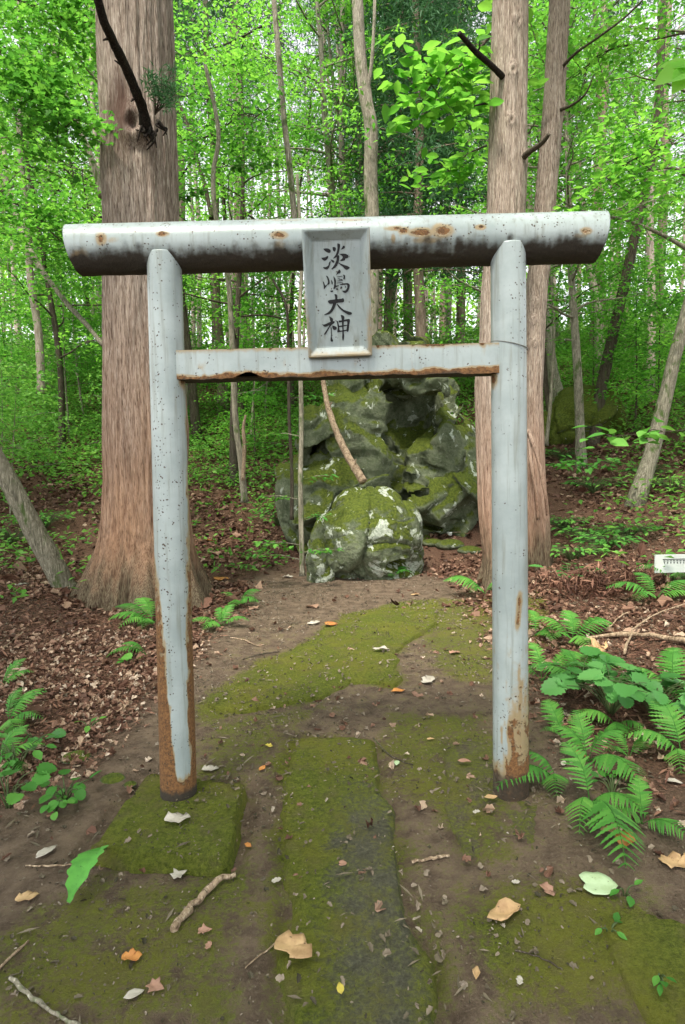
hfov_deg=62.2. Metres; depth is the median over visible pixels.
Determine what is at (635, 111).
forest tree
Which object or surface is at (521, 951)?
fallen stick
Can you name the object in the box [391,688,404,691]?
fallen leaf
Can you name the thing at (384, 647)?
fallen leaf
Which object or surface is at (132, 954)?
fallen leaf
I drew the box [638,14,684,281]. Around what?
conifer tree
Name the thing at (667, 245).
forest tree
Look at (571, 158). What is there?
conifer tree
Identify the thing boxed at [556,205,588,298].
forest tree
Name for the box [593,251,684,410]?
sapling
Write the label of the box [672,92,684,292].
conifer tree
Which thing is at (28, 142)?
forest tree
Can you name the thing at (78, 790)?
leafy plant
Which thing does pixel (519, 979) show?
fallen leaf
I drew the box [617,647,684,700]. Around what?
fern
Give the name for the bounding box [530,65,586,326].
conifer tree
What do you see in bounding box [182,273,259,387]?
sapling
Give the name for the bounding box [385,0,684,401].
forest tree
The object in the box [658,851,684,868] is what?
fallen leaf
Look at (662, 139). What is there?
conifer tree
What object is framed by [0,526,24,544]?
leafy plant
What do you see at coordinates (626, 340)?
sapling
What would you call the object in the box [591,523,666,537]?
leafy plant
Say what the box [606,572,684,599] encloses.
fern
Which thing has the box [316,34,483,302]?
forest tree
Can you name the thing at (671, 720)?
fern
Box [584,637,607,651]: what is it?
fallen leaf
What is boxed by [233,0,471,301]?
forest tree
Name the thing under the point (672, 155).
forest tree
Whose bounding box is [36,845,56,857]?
fallen leaf
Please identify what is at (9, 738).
fern
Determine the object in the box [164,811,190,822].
fallen leaf
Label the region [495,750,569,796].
fern
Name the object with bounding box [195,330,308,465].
sapling
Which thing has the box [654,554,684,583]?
sign
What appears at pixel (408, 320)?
sapling
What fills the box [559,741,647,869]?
fern
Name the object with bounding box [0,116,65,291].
forest tree
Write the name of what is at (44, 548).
young tree
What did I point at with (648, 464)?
forest tree
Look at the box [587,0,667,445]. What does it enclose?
young tree
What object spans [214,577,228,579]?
fallen leaf
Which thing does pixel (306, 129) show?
conifer tree
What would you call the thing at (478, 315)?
conifer tree
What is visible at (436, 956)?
soil crumbs
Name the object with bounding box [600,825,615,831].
fallen leaf
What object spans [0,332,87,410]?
sapling
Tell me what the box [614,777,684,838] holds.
fern
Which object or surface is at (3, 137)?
forest tree
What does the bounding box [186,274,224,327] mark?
forest tree
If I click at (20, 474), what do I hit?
sapling
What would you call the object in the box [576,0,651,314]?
conifer tree
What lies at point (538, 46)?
forest tree
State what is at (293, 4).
sky
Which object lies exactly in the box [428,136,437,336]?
conifer tree
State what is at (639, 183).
forest tree
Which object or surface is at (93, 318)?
sapling
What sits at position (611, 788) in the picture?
leafy plant
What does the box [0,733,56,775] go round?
leafy plant
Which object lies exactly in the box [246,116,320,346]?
forest tree
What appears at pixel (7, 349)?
sapling
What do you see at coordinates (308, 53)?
conifer tree
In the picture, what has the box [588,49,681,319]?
conifer tree
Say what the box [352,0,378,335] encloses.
young tree
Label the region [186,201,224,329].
forest tree
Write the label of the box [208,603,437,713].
mossy stone
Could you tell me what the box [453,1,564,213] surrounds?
forest tree
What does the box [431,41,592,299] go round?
forest tree
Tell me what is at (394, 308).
conifer tree
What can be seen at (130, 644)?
fern
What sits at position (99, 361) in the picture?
sapling
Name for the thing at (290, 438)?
young tree
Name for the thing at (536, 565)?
leafy plant
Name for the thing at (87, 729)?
leafy plant
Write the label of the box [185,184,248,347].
forest tree
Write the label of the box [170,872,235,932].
fallen stick
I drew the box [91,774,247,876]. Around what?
footing slab
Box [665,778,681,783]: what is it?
fallen leaf
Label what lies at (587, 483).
leafy plant
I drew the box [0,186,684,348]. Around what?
distant wood
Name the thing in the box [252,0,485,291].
forest tree
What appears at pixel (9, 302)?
forest tree
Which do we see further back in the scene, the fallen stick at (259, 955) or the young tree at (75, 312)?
the young tree at (75, 312)
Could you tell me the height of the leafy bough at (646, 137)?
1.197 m
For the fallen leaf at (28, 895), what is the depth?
2.02 m
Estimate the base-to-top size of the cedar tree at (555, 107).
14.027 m
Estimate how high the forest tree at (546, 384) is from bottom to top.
8.389 m
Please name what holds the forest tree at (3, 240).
on the ground
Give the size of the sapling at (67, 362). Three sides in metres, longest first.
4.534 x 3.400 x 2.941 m
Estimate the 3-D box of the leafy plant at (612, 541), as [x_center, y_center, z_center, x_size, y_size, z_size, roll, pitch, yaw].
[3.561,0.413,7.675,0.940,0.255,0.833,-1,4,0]
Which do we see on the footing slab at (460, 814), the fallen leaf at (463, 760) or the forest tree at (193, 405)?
the fallen leaf at (463, 760)
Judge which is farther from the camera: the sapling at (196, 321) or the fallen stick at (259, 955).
the sapling at (196, 321)
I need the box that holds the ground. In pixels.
[0,336,684,1023]
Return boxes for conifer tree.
[0,0,71,369]
[0,6,24,347]
[0,101,15,338]
[9,45,68,330]
[17,7,101,303]
[35,87,93,336]
[66,33,101,276]
[68,43,97,319]
[173,0,224,349]
[173,0,236,415]
[173,0,280,416]
[174,1,228,330]
[175,0,230,348]
[176,0,196,127]
[177,0,300,343]
[198,0,272,294]
[200,0,280,389]
[203,75,283,340]
[208,1,276,287]
[225,85,274,346]
[229,0,321,347]
[240,0,305,346]
[243,38,280,339]
[265,73,314,315]
[278,2,350,213]
[280,0,346,183]
[281,0,368,113]
[282,100,326,346]
[285,65,328,303]
[296,1,376,216]
[302,17,358,203]
[323,0,383,216]
[346,19,424,330]
[379,140,402,335]
[423,206,428,337]
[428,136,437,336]
[432,2,474,337]
[437,1,487,340]
[439,10,453,343]
[475,12,490,342]
[529,0,682,362]
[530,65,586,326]
[539,9,614,341]
[541,0,671,338]
[561,95,631,327]
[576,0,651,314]
[580,52,623,139]
[587,48,656,295]
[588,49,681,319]
[616,0,675,337]
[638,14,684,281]
[643,2,674,401]
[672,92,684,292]
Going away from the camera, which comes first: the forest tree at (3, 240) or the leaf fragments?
the leaf fragments
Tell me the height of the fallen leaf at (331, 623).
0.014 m
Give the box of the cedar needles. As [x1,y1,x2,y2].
[0,522,684,816]
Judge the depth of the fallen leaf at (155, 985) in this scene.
1.65 m
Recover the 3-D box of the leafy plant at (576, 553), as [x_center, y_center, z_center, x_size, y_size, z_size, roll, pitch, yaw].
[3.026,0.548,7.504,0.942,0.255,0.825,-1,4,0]
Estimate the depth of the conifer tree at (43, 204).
25.84 m
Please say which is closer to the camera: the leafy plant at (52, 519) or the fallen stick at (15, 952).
the fallen stick at (15, 952)
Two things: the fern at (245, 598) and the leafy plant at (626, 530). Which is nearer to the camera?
the fern at (245, 598)
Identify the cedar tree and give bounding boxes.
[70,0,261,614]
[397,0,549,589]
[526,0,681,570]
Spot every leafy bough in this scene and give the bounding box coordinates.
[0,0,97,105]
[0,33,122,189]
[0,147,101,303]
[173,0,298,113]
[175,64,315,194]
[373,0,548,158]
[399,113,488,197]
[527,1,684,143]
[545,453,633,474]
[552,100,684,233]
[573,417,684,448]
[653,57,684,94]
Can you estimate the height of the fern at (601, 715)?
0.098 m
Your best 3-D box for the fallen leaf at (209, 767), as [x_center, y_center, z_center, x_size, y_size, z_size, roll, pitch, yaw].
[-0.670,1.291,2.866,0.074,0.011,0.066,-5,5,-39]
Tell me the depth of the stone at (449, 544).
9.19 m
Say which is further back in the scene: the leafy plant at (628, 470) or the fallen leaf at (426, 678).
the leafy plant at (628, 470)
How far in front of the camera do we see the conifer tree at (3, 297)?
30.40 m
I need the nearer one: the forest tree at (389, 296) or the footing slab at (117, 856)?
the footing slab at (117, 856)
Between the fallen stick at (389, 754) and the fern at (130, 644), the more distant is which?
the fern at (130, 644)
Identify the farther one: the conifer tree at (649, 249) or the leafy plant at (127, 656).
the conifer tree at (649, 249)
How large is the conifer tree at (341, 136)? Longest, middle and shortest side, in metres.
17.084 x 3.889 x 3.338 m
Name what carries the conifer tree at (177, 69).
on the ground
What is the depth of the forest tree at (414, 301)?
38.78 m
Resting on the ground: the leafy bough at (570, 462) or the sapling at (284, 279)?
the sapling at (284, 279)
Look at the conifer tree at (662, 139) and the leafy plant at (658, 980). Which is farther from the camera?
the conifer tree at (662, 139)
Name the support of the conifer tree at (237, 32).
on the ground
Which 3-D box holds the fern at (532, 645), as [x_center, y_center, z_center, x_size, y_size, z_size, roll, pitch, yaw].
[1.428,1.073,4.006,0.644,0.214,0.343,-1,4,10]
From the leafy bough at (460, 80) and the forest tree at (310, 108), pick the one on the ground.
the forest tree at (310, 108)
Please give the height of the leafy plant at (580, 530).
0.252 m
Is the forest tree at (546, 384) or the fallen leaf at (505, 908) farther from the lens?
the forest tree at (546, 384)
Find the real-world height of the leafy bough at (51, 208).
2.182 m
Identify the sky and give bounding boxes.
[0,0,684,348]
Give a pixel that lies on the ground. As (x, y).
(238, 934)
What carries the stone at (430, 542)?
on the ground
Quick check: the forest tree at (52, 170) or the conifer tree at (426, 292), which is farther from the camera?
the conifer tree at (426, 292)
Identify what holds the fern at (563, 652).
on the ground
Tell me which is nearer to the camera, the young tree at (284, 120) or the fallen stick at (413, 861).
the fallen stick at (413, 861)
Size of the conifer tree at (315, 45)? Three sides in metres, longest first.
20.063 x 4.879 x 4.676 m
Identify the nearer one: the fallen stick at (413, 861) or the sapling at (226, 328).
the fallen stick at (413, 861)
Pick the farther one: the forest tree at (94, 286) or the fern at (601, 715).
the forest tree at (94, 286)
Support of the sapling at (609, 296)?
on the ground
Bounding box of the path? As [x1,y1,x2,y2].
[276,737,437,1023]
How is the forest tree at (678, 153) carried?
on the ground
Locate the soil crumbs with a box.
[0,532,684,1023]
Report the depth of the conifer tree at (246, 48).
22.25 m
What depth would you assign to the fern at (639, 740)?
2.87 m
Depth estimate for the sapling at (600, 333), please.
14.99 m
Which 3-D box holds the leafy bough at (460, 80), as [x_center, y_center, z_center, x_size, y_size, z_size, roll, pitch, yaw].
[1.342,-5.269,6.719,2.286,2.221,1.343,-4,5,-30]
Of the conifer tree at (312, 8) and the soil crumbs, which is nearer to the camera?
the soil crumbs
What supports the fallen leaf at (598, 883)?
on the ground
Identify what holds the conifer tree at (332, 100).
on the ground
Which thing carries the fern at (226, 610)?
on the ground
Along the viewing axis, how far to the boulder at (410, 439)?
9.47 m
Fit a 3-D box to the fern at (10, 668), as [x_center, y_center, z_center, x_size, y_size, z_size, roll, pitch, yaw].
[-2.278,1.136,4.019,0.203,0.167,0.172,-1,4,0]
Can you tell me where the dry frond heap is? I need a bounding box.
[528,560,683,605]
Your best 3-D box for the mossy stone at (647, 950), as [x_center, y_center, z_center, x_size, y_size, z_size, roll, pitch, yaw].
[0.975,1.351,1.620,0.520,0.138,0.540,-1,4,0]
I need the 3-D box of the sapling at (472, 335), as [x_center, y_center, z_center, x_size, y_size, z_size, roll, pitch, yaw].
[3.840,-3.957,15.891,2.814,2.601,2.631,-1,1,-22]
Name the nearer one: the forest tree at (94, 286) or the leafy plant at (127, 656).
the leafy plant at (127, 656)
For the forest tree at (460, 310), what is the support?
on the ground
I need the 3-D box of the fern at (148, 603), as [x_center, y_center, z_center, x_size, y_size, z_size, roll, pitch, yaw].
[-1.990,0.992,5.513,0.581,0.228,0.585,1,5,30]
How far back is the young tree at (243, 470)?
8.93 m
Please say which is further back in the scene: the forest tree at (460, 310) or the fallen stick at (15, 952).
the forest tree at (460, 310)
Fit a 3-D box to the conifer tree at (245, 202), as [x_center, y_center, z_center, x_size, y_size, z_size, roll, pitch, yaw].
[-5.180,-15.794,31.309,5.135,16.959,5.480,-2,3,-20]
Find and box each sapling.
[0,213,101,371]
[0,219,90,386]
[0,259,101,438]
[0,278,66,400]
[0,308,65,431]
[0,327,24,375]
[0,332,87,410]
[0,357,92,475]
[0,380,98,514]
[3,220,101,416]
[15,247,101,354]
[17,309,100,389]
[61,366,101,454]
[78,280,101,353]
[83,276,187,391]
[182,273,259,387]
[186,274,208,349]
[187,271,310,433]
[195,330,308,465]
[197,271,307,400]
[211,272,305,416]
[378,201,478,343]
[378,303,433,341]
[389,301,456,343]
[430,205,485,341]
[449,320,479,395]
[548,278,589,348]
[553,175,684,369]
[554,253,684,432]
[555,282,644,384]
[560,257,647,342]
[572,290,674,372]
[582,250,684,404]
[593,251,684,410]
[600,203,684,355]
[621,305,684,400]
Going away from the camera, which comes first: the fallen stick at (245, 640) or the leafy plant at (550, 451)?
the fallen stick at (245, 640)
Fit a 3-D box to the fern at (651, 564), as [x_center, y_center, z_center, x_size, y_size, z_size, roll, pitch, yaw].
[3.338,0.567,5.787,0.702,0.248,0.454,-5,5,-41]
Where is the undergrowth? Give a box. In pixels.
[0,313,684,602]
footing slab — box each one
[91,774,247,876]
[443,740,537,859]
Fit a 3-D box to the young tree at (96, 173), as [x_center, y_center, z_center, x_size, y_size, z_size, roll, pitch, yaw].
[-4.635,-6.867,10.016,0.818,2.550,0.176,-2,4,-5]
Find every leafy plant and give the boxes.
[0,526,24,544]
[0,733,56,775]
[0,762,56,808]
[4,726,65,749]
[8,510,75,527]
[39,769,101,812]
[39,788,77,819]
[75,716,105,732]
[116,652,140,663]
[249,509,279,525]
[529,561,606,578]
[539,646,625,689]
[540,654,684,715]
[545,448,593,460]
[550,515,589,529]
[550,542,610,560]
[551,526,616,540]
[564,476,626,493]
[571,532,647,549]
[577,661,684,718]
[587,770,632,792]
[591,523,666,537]
[595,912,626,939]
[610,879,642,906]
[615,462,678,473]
[651,475,684,493]
[652,973,676,995]
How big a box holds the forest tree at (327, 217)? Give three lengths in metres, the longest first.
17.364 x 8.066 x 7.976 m
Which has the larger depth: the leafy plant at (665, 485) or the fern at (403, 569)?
the leafy plant at (665, 485)
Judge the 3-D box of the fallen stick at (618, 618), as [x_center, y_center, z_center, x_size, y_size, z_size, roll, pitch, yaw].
[2.390,0.927,4.917,0.457,0.096,0.049,-4,5,-37]
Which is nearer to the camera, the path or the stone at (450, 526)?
the path
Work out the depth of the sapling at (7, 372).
10.85 m
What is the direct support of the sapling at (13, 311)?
on the ground
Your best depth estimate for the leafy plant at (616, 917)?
1.74 m
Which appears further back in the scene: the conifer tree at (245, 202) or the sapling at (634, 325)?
the conifer tree at (245, 202)
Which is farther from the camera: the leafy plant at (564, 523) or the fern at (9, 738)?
the leafy plant at (564, 523)
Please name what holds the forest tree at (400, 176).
on the ground
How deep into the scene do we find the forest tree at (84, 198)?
11.92 m
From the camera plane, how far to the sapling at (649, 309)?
11.40 m
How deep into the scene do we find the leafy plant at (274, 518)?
10.27 m
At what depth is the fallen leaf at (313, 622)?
5.62 m
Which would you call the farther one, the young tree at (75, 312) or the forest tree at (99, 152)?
the forest tree at (99, 152)
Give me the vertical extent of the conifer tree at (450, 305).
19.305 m
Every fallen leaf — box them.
[15,890,39,901]
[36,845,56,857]
[121,948,141,960]
[123,988,143,998]
[145,976,163,992]
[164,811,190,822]
[170,868,186,878]
[198,922,211,933]
[201,765,217,770]
[205,941,211,948]
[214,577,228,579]
[271,877,280,882]
[274,930,311,958]
[307,620,319,623]
[324,621,337,624]
[337,982,343,993]
[339,860,346,865]
[373,645,388,649]
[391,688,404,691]
[421,675,434,682]
[458,758,470,761]
[472,966,479,978]
[485,794,496,798]
[487,897,520,920]
[516,975,522,984]
[539,881,554,895]
[579,871,617,894]
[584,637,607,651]
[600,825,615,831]
[615,829,635,847]
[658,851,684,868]
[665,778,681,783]
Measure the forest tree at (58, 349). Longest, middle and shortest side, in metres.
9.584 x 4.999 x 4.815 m
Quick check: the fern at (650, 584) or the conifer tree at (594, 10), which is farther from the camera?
the conifer tree at (594, 10)
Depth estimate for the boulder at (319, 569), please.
7.77 m
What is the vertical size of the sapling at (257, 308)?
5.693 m
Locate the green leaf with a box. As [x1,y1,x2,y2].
[65,844,109,902]
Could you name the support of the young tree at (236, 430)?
on the ground
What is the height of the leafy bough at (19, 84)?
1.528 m
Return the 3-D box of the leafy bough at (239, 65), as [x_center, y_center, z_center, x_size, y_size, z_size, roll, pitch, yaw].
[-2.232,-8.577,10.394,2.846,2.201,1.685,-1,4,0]
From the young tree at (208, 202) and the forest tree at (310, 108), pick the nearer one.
the young tree at (208, 202)
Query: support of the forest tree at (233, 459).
on the ground
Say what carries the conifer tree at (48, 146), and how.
on the ground
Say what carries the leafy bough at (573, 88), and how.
attached to the cedar tree at (555, 107)
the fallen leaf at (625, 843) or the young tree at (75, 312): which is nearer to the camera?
the fallen leaf at (625, 843)
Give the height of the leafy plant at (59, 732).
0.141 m
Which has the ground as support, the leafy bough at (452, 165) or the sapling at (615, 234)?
the sapling at (615, 234)
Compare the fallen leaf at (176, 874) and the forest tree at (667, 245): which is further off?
the forest tree at (667, 245)
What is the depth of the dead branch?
8.42 m
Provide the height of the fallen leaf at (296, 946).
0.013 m
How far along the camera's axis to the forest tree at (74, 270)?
35.70 m
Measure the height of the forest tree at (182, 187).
10.814 m
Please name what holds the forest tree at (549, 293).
on the ground
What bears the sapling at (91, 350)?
on the ground
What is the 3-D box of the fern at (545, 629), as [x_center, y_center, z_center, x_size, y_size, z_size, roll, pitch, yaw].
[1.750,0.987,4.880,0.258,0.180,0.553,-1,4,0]
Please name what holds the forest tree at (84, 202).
on the ground
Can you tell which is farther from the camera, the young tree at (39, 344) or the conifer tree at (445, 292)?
the conifer tree at (445, 292)
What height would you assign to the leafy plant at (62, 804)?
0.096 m
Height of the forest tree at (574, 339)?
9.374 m
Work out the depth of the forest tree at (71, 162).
20.70 m
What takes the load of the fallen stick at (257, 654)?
on the ground
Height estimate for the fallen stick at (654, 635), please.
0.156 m
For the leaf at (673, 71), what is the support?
attached to the forest tree
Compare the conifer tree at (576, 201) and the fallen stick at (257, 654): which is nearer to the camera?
the fallen stick at (257, 654)
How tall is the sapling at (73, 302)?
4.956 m
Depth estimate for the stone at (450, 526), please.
9.72 m
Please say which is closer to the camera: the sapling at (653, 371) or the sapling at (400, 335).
the sapling at (653, 371)
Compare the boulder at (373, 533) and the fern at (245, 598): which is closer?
the fern at (245, 598)
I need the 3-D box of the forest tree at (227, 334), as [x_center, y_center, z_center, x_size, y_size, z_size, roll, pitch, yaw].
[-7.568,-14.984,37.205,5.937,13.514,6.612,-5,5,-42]
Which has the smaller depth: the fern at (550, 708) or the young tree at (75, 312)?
the fern at (550, 708)
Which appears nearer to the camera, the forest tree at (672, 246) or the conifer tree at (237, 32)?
the conifer tree at (237, 32)
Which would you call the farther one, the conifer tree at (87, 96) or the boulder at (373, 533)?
the conifer tree at (87, 96)
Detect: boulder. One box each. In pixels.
[274,330,478,553]
[305,538,334,582]
[307,486,423,579]
[543,385,627,446]
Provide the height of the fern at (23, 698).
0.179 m
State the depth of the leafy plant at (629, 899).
1.89 m
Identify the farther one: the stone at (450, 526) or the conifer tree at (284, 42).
the conifer tree at (284, 42)
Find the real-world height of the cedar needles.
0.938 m
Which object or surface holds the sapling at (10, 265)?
on the ground
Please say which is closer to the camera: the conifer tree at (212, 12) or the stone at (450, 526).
the stone at (450, 526)
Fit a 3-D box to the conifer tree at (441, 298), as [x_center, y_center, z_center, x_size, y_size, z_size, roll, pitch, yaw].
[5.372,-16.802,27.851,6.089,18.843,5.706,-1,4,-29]
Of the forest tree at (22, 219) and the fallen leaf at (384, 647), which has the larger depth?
the forest tree at (22, 219)
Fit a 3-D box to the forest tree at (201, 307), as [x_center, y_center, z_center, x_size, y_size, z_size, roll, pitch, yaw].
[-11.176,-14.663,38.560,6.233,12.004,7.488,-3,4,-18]
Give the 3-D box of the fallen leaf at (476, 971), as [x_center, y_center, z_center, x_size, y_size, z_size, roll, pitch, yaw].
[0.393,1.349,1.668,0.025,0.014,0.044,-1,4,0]
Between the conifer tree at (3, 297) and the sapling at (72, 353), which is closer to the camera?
the sapling at (72, 353)
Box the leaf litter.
[0,338,684,871]
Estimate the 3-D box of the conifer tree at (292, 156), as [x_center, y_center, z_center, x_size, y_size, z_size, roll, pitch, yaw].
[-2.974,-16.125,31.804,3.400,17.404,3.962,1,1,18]
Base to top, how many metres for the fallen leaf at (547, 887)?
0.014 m
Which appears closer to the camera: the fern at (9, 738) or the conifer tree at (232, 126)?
the fern at (9, 738)
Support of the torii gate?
on the footing slab at (117, 856)
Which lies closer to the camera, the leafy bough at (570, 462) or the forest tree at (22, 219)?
the leafy bough at (570, 462)
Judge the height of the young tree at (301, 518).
5.182 m
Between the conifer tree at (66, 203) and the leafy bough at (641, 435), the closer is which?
the leafy bough at (641, 435)
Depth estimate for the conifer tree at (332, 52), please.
24.47 m
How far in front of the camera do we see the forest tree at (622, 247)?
15.58 m
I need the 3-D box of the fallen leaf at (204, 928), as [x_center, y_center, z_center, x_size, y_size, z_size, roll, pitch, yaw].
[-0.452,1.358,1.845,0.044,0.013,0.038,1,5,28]
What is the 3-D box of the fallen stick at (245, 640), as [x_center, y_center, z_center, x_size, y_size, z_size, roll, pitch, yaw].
[-0.858,1.154,5.062,0.410,0.015,0.062,2,5,37]
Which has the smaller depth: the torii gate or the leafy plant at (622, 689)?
the torii gate
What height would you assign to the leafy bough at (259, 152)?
2.047 m
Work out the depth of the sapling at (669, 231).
17.62 m
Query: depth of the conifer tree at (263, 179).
31.66 m
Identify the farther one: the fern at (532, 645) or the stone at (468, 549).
the stone at (468, 549)
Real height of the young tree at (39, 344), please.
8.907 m
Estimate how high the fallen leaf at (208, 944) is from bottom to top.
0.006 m
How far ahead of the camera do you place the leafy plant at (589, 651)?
3.78 m
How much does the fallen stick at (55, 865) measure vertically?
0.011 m
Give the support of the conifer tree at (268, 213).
on the ground
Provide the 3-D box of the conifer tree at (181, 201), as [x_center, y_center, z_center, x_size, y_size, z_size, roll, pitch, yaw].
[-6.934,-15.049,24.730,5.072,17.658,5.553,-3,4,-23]
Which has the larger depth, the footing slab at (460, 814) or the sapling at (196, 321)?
the sapling at (196, 321)
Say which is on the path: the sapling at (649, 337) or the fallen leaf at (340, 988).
the fallen leaf at (340, 988)
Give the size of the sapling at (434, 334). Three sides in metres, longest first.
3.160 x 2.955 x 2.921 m
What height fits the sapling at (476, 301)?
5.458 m
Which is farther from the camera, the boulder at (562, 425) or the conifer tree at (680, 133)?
the conifer tree at (680, 133)
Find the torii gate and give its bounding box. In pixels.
[62,211,609,801]
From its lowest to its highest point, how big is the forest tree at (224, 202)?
11.297 m
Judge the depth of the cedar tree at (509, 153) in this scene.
6.55 m
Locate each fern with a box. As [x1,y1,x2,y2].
[0,687,46,730]
[0,725,44,771]
[3,658,32,682]
[106,641,145,656]
[110,597,155,628]
[192,604,248,629]
[222,589,260,606]
[389,566,410,576]
[444,575,491,593]
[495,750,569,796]
[528,610,563,639]
[528,642,588,680]
[529,610,612,646]
[530,649,617,676]
[539,699,593,737]
[551,710,648,782]
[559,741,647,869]
[574,709,646,739]
[604,732,656,757]
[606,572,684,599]
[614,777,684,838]
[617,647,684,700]
[625,697,684,773]
[637,554,684,579]
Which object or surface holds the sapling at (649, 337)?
on the ground
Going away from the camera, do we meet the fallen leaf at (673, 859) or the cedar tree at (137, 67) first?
the fallen leaf at (673, 859)
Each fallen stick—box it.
[0,940,28,968]
[8,976,80,1023]
[25,863,71,866]
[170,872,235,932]
[230,637,264,645]
[242,651,278,659]
[245,943,274,968]
[373,737,412,764]
[411,854,449,863]
[515,949,560,968]
[581,631,684,643]
[607,610,633,629]
[623,603,684,654]
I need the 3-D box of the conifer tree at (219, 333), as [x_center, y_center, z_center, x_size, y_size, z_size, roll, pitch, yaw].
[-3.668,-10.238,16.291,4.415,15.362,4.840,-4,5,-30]
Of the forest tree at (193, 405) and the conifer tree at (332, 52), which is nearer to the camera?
the forest tree at (193, 405)
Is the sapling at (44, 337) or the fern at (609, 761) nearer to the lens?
the fern at (609, 761)
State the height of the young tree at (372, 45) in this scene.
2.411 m
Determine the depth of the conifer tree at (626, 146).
30.80 m
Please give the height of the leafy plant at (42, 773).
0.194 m
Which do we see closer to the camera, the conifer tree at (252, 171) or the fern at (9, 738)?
the fern at (9, 738)
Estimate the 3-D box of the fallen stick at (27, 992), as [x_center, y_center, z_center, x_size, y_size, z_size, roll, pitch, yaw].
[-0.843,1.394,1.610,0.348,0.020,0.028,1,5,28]
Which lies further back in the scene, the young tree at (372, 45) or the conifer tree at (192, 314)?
the conifer tree at (192, 314)
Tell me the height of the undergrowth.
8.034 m
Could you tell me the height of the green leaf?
0.073 m
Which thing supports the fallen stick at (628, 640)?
on the ground
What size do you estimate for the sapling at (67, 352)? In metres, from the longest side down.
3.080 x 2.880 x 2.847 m
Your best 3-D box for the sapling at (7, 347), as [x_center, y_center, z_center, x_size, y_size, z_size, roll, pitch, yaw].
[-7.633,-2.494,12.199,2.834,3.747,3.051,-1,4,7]
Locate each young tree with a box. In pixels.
[0,447,77,588]
[1,173,101,346]
[16,0,46,393]
[52,43,101,198]
[175,94,213,219]
[179,64,283,502]
[230,271,333,519]
[241,415,246,480]
[252,174,343,575]
[271,0,296,218]
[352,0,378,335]
[368,0,375,85]
[545,47,580,445]
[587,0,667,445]
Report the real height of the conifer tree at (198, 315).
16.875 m
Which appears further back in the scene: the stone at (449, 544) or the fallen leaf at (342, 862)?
the stone at (449, 544)
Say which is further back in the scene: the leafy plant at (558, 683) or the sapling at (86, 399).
the sapling at (86, 399)
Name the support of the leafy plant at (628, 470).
on the ground
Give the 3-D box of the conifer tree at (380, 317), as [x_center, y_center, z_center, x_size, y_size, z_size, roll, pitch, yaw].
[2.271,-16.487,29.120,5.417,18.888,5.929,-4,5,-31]
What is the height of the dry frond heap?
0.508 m
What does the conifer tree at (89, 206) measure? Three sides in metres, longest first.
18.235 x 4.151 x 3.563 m
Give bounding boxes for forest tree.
[0,0,77,221]
[0,0,190,455]
[0,0,256,478]
[0,0,309,443]
[0,11,100,360]
[0,50,101,379]
[0,114,67,297]
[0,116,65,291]
[0,128,99,327]
[0,215,29,332]
[1,0,99,243]
[18,185,95,330]
[45,16,101,338]
[48,171,101,347]
[52,44,225,303]
[61,0,329,486]
[63,84,209,283]
[174,17,345,428]
[185,161,281,348]
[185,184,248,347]
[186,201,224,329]
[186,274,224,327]
[187,275,211,326]
[194,0,449,217]
[200,79,355,418]
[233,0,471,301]
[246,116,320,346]
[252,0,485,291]
[301,143,399,296]
[313,0,467,333]
[314,0,486,341]
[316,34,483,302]
[317,0,528,337]
[373,0,684,343]
[381,0,534,385]
[383,273,455,339]
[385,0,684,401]
[397,205,456,342]
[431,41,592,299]
[432,61,659,411]
[444,0,684,467]
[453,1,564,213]
[472,0,639,346]
[478,0,684,378]
[486,0,684,507]
[549,50,684,349]
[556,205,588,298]
[563,83,683,312]
[596,0,684,217]
[607,175,684,303]
[628,4,684,237]
[634,95,684,279]
[634,195,683,313]
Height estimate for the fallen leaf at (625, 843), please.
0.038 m
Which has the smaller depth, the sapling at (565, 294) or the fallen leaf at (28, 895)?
the fallen leaf at (28, 895)
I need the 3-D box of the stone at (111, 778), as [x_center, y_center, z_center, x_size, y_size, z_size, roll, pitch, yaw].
[-1.139,1.327,2.816,0.124,0.049,0.098,-1,4,0]
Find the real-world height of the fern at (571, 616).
0.217 m
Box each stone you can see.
[61,750,91,763]
[100,773,125,783]
[124,781,136,787]
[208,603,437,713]
[422,539,440,546]
[435,539,463,549]
[436,524,453,529]
[457,546,481,553]
[604,914,684,1023]
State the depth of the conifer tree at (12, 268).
22.27 m
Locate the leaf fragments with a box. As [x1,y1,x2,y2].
[0,597,684,911]
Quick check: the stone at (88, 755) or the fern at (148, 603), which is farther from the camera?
the fern at (148, 603)
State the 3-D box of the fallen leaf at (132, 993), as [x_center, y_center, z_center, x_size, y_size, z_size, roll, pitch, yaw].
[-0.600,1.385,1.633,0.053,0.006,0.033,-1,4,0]
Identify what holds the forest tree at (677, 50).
on the ground
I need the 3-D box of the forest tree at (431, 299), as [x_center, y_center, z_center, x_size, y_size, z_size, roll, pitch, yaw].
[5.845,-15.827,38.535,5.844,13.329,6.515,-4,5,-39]
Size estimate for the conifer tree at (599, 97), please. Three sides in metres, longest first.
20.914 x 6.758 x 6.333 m
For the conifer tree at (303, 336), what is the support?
on the ground
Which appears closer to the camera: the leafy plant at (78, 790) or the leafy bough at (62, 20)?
the leafy plant at (78, 790)
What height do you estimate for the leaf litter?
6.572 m
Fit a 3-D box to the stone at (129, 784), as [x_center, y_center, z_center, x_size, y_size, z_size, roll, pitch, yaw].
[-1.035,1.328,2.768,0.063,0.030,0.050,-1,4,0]
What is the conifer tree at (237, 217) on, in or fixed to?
on the ground
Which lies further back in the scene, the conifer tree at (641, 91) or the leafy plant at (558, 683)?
the conifer tree at (641, 91)
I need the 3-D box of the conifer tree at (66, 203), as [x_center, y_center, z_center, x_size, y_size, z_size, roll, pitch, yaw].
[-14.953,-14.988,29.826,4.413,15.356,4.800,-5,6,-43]

